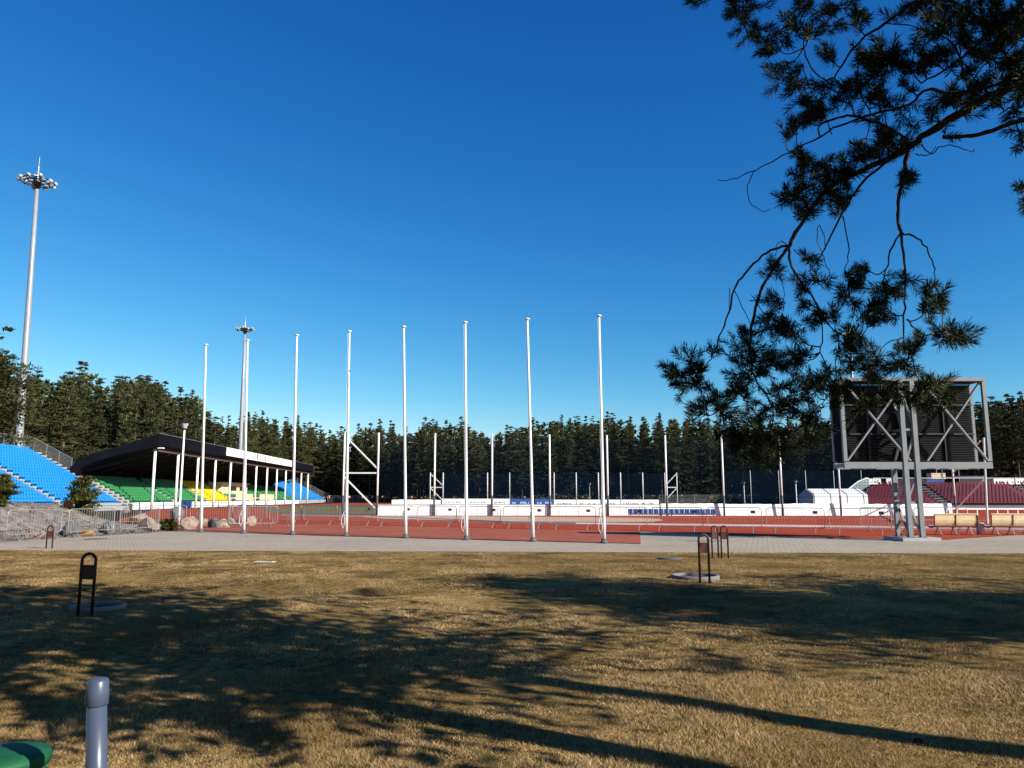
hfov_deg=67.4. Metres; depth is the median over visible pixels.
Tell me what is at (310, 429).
pine tree
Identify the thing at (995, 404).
pine tree
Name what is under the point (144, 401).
pine tree
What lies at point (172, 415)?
pine tree
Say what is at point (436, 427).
pine tree
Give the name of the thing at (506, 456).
pine tree
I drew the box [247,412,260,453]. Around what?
pine tree
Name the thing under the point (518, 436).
pine tree
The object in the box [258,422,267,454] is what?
pine tree
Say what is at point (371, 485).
pine tree
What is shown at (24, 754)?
tank cover
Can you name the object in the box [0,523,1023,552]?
paving
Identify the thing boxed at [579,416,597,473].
pine tree
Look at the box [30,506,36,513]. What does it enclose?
boulder
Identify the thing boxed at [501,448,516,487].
pine tree
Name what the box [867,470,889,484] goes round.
pine tree
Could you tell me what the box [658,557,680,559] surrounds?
drain cover
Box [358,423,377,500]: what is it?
pine tree
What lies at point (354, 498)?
fence
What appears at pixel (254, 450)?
pine tree
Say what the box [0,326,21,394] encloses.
pine tree
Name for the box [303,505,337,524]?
crowd barrier
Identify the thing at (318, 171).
sky
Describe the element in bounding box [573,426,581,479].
pine tree
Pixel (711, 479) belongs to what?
pine tree
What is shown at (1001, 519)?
bench
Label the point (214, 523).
boulder
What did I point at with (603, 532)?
flagpole
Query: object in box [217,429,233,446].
pine tree
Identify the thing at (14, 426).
pine tree
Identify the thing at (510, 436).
pine tree
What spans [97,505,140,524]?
crowd barrier
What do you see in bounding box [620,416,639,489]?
pine tree
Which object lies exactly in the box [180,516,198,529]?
boulder
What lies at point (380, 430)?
pine tree
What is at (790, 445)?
pine tree
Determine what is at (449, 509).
crowd barrier
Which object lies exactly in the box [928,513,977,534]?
bench
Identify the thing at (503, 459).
pine tree
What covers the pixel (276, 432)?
pine tree
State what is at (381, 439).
pine tree
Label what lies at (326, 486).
pine tree
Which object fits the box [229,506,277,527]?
crowd barrier
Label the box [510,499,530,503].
advertising board
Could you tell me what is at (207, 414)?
pine tree
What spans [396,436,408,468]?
pine tree
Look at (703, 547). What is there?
hoop stand
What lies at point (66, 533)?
boulder
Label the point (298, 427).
pine tree
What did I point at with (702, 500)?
undergrowth
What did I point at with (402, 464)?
pine tree
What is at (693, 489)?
pine tree
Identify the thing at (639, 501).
advertising board
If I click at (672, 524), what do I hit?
track kerb
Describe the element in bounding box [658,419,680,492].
pine tree
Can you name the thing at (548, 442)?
pine tree
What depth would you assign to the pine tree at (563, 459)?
208.41 m
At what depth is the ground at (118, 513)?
88.01 m
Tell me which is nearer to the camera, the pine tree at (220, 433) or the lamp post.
the lamp post
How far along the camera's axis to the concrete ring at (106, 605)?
10.93 m
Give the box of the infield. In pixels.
[261,505,659,514]
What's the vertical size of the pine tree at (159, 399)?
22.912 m
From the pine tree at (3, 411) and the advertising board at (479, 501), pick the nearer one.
the advertising board at (479, 501)
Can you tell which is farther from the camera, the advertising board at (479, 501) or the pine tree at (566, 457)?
the pine tree at (566, 457)
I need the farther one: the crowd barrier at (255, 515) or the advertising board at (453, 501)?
the advertising board at (453, 501)
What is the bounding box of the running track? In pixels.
[117,502,1023,539]
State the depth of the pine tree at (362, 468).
245.96 m
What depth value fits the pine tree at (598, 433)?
191.59 m
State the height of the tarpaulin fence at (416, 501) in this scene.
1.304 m
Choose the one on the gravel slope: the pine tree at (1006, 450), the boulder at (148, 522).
the boulder at (148, 522)
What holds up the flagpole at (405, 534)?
on the red paving at (473, 533)
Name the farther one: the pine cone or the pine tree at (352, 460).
the pine tree at (352, 460)
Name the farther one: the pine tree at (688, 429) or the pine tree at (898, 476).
the pine tree at (688, 429)
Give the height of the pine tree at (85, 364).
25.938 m
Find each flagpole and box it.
[196,344,207,531]
[239,339,249,532]
[287,334,298,534]
[341,330,351,535]
[400,325,409,537]
[461,321,470,539]
[525,318,536,540]
[596,314,607,542]
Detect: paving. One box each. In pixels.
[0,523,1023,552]
[176,523,640,542]
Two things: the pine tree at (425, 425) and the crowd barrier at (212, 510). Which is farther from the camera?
the pine tree at (425, 425)
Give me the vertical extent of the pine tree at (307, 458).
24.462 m
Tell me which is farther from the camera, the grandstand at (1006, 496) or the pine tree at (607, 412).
the pine tree at (607, 412)
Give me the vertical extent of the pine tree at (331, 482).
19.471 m
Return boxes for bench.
[628,509,714,515]
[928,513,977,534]
[984,513,1023,534]
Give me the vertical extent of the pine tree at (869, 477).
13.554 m
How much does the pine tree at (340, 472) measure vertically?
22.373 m
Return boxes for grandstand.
[69,433,312,509]
[849,478,1023,507]
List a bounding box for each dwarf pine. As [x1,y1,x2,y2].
[0,473,23,506]
[62,476,104,515]
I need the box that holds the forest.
[8,372,1023,498]
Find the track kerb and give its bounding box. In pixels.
[281,514,1023,529]
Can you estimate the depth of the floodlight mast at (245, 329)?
178.37 m
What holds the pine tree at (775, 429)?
on the ground at (118, 513)
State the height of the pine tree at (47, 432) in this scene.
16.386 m
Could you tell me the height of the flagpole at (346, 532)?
8.724 m
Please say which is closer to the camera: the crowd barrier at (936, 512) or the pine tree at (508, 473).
the crowd barrier at (936, 512)
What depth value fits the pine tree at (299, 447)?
233.06 m
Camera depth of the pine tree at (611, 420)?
198.29 m
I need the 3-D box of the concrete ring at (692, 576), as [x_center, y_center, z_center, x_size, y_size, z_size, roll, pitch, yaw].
[3.614,3.835,15.165,0.960,0.138,0.960,0,-8,0]
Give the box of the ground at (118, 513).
[92,502,690,520]
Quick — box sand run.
[371,516,661,521]
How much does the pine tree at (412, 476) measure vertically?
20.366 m
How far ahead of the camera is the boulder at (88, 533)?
31.43 m
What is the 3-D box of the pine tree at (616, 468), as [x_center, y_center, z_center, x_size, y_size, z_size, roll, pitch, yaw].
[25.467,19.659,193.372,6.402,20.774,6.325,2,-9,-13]
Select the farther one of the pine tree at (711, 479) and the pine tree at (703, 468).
the pine tree at (703, 468)
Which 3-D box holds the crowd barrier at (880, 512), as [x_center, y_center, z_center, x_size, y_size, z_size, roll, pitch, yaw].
[14.905,5.883,32.899,2.455,1.138,0.546,-4,-9,24]
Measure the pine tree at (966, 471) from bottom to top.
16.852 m
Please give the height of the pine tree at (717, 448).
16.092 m
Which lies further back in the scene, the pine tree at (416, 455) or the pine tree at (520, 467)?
the pine tree at (416, 455)
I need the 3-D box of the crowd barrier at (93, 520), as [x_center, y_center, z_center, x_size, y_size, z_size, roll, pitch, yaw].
[-17.263,5.688,31.575,0.546,1.138,2.455,-2,-9,14]
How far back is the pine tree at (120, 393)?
142.38 m
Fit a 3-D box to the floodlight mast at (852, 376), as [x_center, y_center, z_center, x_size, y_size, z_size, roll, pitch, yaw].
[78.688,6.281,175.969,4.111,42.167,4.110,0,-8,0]
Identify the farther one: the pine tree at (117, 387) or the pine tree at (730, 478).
the pine tree at (730, 478)
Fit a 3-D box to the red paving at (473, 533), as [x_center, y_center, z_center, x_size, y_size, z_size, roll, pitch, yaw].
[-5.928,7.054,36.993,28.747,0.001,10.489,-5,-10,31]
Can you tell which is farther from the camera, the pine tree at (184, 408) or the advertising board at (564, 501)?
the pine tree at (184, 408)
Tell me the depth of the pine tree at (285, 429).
234.13 m
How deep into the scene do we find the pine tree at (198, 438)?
156.35 m
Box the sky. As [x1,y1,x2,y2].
[0,0,1023,497]
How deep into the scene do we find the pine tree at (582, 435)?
199.70 m
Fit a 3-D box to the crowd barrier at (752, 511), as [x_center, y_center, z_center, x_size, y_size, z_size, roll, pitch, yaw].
[10.150,6.205,35.085,2.455,1.138,0.546,-4,-9,24]
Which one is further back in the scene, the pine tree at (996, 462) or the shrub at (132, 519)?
the pine tree at (996, 462)
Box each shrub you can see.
[60,500,74,508]
[127,518,139,523]
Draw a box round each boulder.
[22,528,45,538]
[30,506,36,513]
[63,521,80,536]
[80,528,95,535]
[101,521,116,534]
[116,524,134,532]
[137,517,159,531]
[170,506,183,519]
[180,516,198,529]
[197,518,207,525]
[208,517,219,527]
[217,519,229,527]
[227,517,237,524]
[247,516,256,525]
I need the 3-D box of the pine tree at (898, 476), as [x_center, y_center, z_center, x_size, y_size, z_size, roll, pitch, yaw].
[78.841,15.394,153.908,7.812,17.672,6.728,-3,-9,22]
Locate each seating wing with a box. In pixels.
[0,433,127,510]
[273,478,325,502]
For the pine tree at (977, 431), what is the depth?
151.54 m
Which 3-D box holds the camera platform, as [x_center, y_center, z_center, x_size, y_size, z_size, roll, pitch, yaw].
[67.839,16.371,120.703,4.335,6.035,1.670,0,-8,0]
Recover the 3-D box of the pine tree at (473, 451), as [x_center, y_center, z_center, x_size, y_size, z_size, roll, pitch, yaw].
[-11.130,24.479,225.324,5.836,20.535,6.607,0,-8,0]
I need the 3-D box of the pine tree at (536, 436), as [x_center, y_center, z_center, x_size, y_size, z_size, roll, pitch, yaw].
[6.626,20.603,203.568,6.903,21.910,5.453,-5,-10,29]
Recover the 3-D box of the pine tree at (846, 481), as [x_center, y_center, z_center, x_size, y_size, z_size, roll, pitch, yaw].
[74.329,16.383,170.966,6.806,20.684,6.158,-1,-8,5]
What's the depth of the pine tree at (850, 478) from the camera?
162.18 m
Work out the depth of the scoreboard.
29.50 m
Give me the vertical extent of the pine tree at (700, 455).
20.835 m
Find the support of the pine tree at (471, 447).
on the ground at (118, 513)
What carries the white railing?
on the running track
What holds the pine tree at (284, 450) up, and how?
on the ground at (118, 513)
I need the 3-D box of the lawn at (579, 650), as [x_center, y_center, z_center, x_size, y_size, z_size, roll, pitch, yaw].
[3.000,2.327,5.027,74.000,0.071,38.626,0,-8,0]
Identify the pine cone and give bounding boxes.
[913,737,923,743]
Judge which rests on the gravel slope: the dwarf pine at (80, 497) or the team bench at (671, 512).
the dwarf pine at (80, 497)
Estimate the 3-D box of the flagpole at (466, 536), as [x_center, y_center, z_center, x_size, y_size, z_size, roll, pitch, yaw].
[-1.754,1.703,29.654,0.373,8.447,0.300,0,-8,0]
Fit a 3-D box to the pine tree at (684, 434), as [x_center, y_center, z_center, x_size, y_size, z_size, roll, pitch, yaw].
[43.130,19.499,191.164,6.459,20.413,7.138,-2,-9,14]
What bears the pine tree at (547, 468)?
on the ground at (118, 513)
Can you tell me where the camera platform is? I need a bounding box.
[926,469,959,484]
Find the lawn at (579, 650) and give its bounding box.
[0,550,1023,767]
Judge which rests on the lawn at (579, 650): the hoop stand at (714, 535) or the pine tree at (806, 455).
the hoop stand at (714, 535)
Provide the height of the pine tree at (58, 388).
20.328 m
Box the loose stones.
[0,501,152,539]
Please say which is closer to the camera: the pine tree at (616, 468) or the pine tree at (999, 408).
the pine tree at (999, 408)
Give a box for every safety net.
[341,433,988,523]
[429,473,677,503]
[722,470,861,503]
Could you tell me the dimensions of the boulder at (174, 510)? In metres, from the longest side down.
1.914 x 1.242 x 0.997 m
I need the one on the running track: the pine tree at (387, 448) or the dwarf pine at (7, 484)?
the pine tree at (387, 448)
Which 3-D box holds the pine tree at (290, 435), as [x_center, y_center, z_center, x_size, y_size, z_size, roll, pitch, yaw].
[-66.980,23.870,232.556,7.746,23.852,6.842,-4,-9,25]
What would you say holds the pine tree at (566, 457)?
on the ground at (118, 513)
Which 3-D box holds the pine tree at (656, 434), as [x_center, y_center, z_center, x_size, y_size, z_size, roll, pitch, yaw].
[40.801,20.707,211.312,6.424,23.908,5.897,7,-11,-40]
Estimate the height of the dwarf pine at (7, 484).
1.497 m
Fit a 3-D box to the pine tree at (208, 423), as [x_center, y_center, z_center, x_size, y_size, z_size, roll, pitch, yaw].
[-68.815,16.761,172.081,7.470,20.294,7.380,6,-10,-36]
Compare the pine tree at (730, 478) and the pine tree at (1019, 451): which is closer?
the pine tree at (1019, 451)
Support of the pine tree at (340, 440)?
on the ground at (118, 513)
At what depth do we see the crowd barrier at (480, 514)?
40.52 m
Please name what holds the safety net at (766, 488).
on the infield
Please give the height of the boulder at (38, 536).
0.562 m
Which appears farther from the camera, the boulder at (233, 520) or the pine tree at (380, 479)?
the pine tree at (380, 479)
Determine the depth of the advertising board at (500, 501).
84.99 m
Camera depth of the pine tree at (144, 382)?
152.78 m
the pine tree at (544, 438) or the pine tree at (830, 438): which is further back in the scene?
the pine tree at (544, 438)
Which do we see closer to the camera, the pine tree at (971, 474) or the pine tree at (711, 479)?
the pine tree at (971, 474)
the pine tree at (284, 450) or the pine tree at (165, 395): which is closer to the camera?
the pine tree at (165, 395)
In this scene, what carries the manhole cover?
on the paving at (191, 540)
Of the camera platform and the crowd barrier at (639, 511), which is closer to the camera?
the crowd barrier at (639, 511)
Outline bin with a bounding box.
[976,522,984,534]
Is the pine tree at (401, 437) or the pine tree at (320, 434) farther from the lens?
the pine tree at (320, 434)
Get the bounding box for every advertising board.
[442,499,464,503]
[468,499,490,503]
[493,499,508,507]
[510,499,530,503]
[535,499,552,503]
[554,500,575,503]
[577,500,599,505]
[605,500,619,503]
[621,500,658,503]
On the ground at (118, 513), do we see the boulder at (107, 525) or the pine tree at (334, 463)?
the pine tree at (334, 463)
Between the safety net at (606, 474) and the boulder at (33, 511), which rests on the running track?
the safety net at (606, 474)
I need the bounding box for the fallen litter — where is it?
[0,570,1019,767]
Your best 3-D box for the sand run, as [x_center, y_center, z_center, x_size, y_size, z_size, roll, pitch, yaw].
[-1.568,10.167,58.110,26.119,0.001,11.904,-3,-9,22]
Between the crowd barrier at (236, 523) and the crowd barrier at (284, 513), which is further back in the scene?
the crowd barrier at (284, 513)
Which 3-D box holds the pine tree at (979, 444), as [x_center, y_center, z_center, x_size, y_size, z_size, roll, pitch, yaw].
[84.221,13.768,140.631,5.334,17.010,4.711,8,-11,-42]
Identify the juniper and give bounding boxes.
[159,518,179,530]
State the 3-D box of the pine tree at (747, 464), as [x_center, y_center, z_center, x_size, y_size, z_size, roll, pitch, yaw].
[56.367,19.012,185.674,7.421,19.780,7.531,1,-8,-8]
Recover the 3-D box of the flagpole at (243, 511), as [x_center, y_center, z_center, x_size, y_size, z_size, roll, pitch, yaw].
[-12.058,2.291,34.866,0.517,8.806,0.300,0,-8,0]
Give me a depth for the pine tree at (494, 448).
208.40 m
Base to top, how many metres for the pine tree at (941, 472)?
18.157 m
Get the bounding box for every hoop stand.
[45,525,53,548]
[76,552,96,615]
[697,533,710,582]
[711,525,718,557]
[720,525,728,557]
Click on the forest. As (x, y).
(92, 387)
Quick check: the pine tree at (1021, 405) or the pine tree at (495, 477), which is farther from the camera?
the pine tree at (495, 477)
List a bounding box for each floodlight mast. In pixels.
[14,158,57,447]
[235,321,254,449]
[842,330,858,477]
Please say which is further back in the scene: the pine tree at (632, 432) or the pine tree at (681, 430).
the pine tree at (632, 432)
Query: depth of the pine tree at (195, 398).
175.67 m
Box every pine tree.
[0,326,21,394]
[0,348,70,445]
[0,366,12,444]
[1,395,38,448]
[5,375,51,454]
[12,370,52,449]
[30,394,61,457]
[35,380,74,454]
[42,378,94,475]
[44,371,94,463]
[54,361,93,463]
[67,378,109,475]
[68,392,101,460]
[71,361,90,454]
[86,388,109,450]
[92,396,115,448]
[96,396,128,449]
[99,376,139,443]
[103,376,132,448]
[112,384,136,445]
[119,376,156,441]
[130,375,161,437]
[130,377,159,438]
[132,380,171,438]
[137,384,160,439]
[157,381,175,432]
[161,397,170,434]
[165,397,182,436]
[167,407,186,437]
[172,386,185,430]
[178,394,192,438]
[185,389,200,439]
[187,409,202,440]
[192,396,200,441]
[201,411,212,443]
[201,414,212,442]
[201,416,225,443]
[215,416,225,445]
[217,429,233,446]
[226,415,234,447]
[231,415,257,450]
[231,426,237,448]
[243,412,249,445]
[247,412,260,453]
[247,415,262,452]
[258,410,265,451]
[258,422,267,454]
[259,417,279,454]
[262,424,283,458]
[269,423,289,458]
[276,416,298,457]
[280,424,304,460]
[280,433,291,484]
[292,429,306,484]
[295,415,310,486]
[298,422,313,485]
[298,423,321,487]
[305,422,321,467]
[305,427,320,480]
[308,423,320,493]
[311,443,330,496]
[312,425,326,494]
[312,443,324,494]
[318,437,335,499]
[321,430,340,495]
[324,436,342,497]
[325,426,343,497]
[327,444,337,494]
[333,432,354,488]
[344,435,360,496]
[348,428,367,500]
[350,423,362,471]
[356,427,370,496]
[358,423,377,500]
[366,431,375,494]
[367,419,386,484]
[370,429,391,501]
[373,421,386,490]
[380,423,398,502]
[382,439,399,498]
[383,420,396,491]
[392,439,410,492]
[394,454,407,499]
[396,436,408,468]
[397,428,414,477]
[406,432,418,495]
[408,427,419,495]
[411,427,438,495]
[411,431,427,495]
[415,417,429,495]
[422,422,439,492]
[427,419,438,495]
[427,421,439,494]
[428,427,443,495]
[435,420,452,495]
[437,435,456,489]
[442,435,456,495]
[443,423,456,473]
[449,446,469,497]
[450,447,469,491]
[453,416,467,491]
[457,422,471,489]
[459,426,483,491]
[467,433,478,473]
[468,434,490,497]
[469,435,487,491]
[471,431,487,491]
[482,446,503,491]
[484,440,500,475]
[484,442,506,497]
[495,425,512,495]
[498,426,529,495]
[498,431,517,495]
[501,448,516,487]
[509,427,528,495]
[510,427,529,495]
[512,428,518,495]
[513,428,529,466]
[524,419,539,491]
[524,440,546,495]
[527,417,543,491]
[532,421,548,495]
[535,422,555,491]
[540,421,563,468]
[541,424,560,472]
[541,440,563,503]
[555,440,567,477]
[557,415,574,495]
[558,435,576,495]
[560,418,580,495]
[571,416,583,466]
[573,425,596,491]
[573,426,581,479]
[576,416,595,484]
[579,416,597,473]
[589,421,605,483]
[593,425,614,497]
[603,411,617,480]
[603,413,625,473]
[604,416,622,479]
[604,421,623,497]
[615,420,647,495]
[617,419,640,491]
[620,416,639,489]
[629,416,653,491]
[633,418,657,487]
[645,426,674,501]
[649,416,662,489]
[649,425,668,495]
[653,412,675,494]
[654,0,1023,475]
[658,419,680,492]
[663,423,692,503]
[667,419,685,495]
[675,422,697,494]
[680,427,704,503]
[683,420,709,497]
[684,421,700,486]
[687,421,704,491]
[696,419,713,494]
[697,414,719,492]
[702,418,724,495]
[713,430,738,492]
[713,440,729,490]
[719,418,742,494]
[720,436,740,495]
[730,426,758,502]
[734,423,758,495]
[744,433,765,502]
[750,425,772,495]
[760,443,777,500]
[761,427,790,497]
[773,426,793,497]
[784,426,806,489]
[786,418,796,494]
[790,426,810,492]
[791,416,823,487]
[798,424,818,487]
[801,427,832,487]
[821,430,840,487]
[824,431,845,487]
[831,469,857,487]
[841,469,863,484]
[859,469,877,490]
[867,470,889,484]
[876,469,890,478]
[886,469,912,478]
[900,469,930,484]
[930,469,955,485]
[948,469,978,485]
[963,458,988,484]
[965,406,997,485]
[973,402,993,474]
[974,425,982,475]
[976,396,1014,475]
[977,407,1015,484]
[980,401,1012,485]
[989,401,1007,477]
[993,396,1023,485]
[994,394,1023,485]
[996,401,1023,478]
[1009,422,1023,469]
[1011,391,1023,470]
[1014,415,1023,485]
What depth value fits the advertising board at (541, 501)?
84.99 m
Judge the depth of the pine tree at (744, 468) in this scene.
179.71 m
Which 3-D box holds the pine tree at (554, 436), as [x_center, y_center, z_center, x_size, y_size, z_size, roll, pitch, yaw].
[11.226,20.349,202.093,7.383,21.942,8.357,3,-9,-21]
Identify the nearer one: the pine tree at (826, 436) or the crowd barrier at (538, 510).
the crowd barrier at (538, 510)
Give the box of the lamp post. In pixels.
[177,420,189,524]
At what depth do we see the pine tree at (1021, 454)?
139.75 m
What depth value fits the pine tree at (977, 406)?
161.32 m
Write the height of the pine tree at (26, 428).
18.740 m
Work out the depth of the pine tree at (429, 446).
211.47 m
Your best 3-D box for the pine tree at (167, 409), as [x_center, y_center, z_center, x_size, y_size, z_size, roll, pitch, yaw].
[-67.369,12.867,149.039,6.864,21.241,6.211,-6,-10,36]
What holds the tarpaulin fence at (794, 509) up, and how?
on the running track
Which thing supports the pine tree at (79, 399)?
on the ground at (118, 513)
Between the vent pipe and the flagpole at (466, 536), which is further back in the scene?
the flagpole at (466, 536)
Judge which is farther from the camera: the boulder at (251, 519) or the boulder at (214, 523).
the boulder at (251, 519)
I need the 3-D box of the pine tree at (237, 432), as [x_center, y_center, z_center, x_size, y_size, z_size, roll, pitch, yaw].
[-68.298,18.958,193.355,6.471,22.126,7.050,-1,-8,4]
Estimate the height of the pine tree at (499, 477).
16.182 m
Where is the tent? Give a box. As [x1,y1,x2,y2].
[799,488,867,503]
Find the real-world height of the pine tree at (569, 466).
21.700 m
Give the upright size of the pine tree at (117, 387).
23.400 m
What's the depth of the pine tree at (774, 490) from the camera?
177.12 m
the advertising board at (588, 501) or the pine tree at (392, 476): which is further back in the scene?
the pine tree at (392, 476)
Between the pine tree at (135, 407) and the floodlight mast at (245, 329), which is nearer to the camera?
the pine tree at (135, 407)
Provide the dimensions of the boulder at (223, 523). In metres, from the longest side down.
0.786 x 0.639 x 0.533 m
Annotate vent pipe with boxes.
[84,677,109,767]
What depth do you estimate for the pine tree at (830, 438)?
165.86 m
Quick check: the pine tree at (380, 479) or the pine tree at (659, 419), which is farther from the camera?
the pine tree at (380, 479)
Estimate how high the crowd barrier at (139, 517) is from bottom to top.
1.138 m
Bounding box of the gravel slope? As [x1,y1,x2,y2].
[0,502,189,542]
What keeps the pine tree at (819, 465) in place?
on the ground at (118, 513)
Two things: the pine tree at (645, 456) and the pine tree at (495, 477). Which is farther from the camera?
the pine tree at (495, 477)
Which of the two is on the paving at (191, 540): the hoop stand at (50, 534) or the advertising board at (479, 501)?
the hoop stand at (50, 534)
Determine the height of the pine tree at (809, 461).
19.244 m
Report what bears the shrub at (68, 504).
on the gravel slope
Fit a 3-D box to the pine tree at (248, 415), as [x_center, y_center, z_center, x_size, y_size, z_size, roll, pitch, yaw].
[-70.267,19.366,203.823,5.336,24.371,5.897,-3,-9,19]
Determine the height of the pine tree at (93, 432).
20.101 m
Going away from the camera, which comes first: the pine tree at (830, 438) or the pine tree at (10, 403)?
the pine tree at (10, 403)
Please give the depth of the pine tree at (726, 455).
183.56 m
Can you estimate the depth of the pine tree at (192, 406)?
160.56 m
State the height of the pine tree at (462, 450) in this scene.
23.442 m
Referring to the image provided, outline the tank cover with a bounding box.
[0,741,52,767]
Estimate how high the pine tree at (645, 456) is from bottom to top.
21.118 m
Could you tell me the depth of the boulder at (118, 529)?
33.84 m
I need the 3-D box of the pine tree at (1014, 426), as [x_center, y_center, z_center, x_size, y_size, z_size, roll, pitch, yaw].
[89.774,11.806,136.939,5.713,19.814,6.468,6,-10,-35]
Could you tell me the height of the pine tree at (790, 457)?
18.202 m
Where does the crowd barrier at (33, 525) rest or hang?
on the paving at (191, 540)
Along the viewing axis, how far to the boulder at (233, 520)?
44.27 m
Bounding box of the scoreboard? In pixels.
[829,378,992,540]
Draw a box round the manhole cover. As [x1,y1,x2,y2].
[84,538,107,539]
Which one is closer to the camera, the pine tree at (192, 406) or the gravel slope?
the gravel slope
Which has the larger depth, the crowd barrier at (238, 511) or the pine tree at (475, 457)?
the pine tree at (475, 457)
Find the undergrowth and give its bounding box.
[323,494,798,503]
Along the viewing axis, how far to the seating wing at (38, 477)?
88.92 m
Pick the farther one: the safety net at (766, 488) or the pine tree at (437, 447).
the pine tree at (437, 447)
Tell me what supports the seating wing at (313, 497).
on the ground at (118, 513)
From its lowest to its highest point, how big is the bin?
0.510 m
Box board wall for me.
[378,504,659,515]
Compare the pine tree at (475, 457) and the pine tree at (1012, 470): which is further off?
the pine tree at (475, 457)
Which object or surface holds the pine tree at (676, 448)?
on the ground at (118, 513)
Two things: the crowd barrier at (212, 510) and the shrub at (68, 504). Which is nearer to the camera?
the shrub at (68, 504)
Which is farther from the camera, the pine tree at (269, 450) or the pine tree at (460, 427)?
the pine tree at (460, 427)
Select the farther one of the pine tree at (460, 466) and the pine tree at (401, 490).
the pine tree at (401, 490)
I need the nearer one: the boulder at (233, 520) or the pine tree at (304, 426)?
the boulder at (233, 520)
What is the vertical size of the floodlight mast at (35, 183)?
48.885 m
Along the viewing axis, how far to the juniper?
36.84 m
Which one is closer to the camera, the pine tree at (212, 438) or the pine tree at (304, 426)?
the pine tree at (212, 438)
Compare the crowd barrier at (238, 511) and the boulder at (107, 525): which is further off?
the crowd barrier at (238, 511)
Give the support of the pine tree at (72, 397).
on the ground at (118, 513)
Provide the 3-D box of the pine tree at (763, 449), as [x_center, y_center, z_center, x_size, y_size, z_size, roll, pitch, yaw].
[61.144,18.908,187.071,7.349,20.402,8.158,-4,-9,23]
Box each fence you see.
[328,495,431,501]
[392,500,440,508]
[660,503,952,515]
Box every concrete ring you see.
[68,601,126,611]
[671,572,719,580]
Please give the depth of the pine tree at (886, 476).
162.11 m
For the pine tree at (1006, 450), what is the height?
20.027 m
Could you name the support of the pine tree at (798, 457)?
on the ground at (118, 513)
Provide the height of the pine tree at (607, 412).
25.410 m
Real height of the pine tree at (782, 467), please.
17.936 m
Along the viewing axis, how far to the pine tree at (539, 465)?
197.29 m
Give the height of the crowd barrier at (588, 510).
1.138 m
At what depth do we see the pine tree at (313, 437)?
257.31 m
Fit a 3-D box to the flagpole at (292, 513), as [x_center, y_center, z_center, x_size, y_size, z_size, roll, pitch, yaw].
[-9.501,2.123,33.685,0.413,8.792,0.300,0,-8,0]
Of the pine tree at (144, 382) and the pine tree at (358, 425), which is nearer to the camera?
the pine tree at (144, 382)
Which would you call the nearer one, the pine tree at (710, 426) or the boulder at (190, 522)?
the boulder at (190, 522)
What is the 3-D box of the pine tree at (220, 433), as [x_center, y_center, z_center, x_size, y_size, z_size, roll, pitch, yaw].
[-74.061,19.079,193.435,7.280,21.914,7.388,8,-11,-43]
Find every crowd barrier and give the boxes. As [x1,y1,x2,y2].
[6,509,62,540]
[68,508,114,537]
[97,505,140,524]
[119,507,159,533]
[145,505,186,523]
[190,505,232,520]
[228,505,252,522]
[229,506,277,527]
[236,505,266,522]
[269,505,301,523]
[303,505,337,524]
[339,505,374,525]
[377,505,414,525]
[417,506,456,526]
[459,506,500,527]
[503,506,546,528]
[550,506,595,529]
[599,507,647,530]
[651,507,703,531]
[707,507,761,532]
[766,507,824,533]
[828,508,891,534]
[859,507,913,531]
[914,507,966,531]
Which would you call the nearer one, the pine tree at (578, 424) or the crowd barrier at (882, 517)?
the crowd barrier at (882, 517)
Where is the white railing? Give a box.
[946,508,1023,514]
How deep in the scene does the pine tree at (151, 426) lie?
133.91 m
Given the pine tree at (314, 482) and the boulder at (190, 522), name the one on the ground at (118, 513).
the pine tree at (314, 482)
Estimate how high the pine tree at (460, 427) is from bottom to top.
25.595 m
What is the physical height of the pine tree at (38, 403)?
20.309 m
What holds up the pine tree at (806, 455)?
on the ground at (118, 513)
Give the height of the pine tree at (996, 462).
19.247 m
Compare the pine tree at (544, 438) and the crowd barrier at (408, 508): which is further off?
the pine tree at (544, 438)
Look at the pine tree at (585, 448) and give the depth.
193.48 m
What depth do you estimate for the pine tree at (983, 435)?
142.44 m
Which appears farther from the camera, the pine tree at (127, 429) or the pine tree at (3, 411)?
the pine tree at (127, 429)
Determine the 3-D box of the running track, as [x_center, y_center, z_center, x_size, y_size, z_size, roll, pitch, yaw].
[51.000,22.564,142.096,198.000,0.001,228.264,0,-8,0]
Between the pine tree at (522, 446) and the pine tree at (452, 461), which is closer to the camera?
the pine tree at (522, 446)
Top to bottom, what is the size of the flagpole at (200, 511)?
8.851 m
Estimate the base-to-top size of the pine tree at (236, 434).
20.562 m
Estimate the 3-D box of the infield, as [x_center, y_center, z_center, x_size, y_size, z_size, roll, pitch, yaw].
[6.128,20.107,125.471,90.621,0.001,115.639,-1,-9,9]

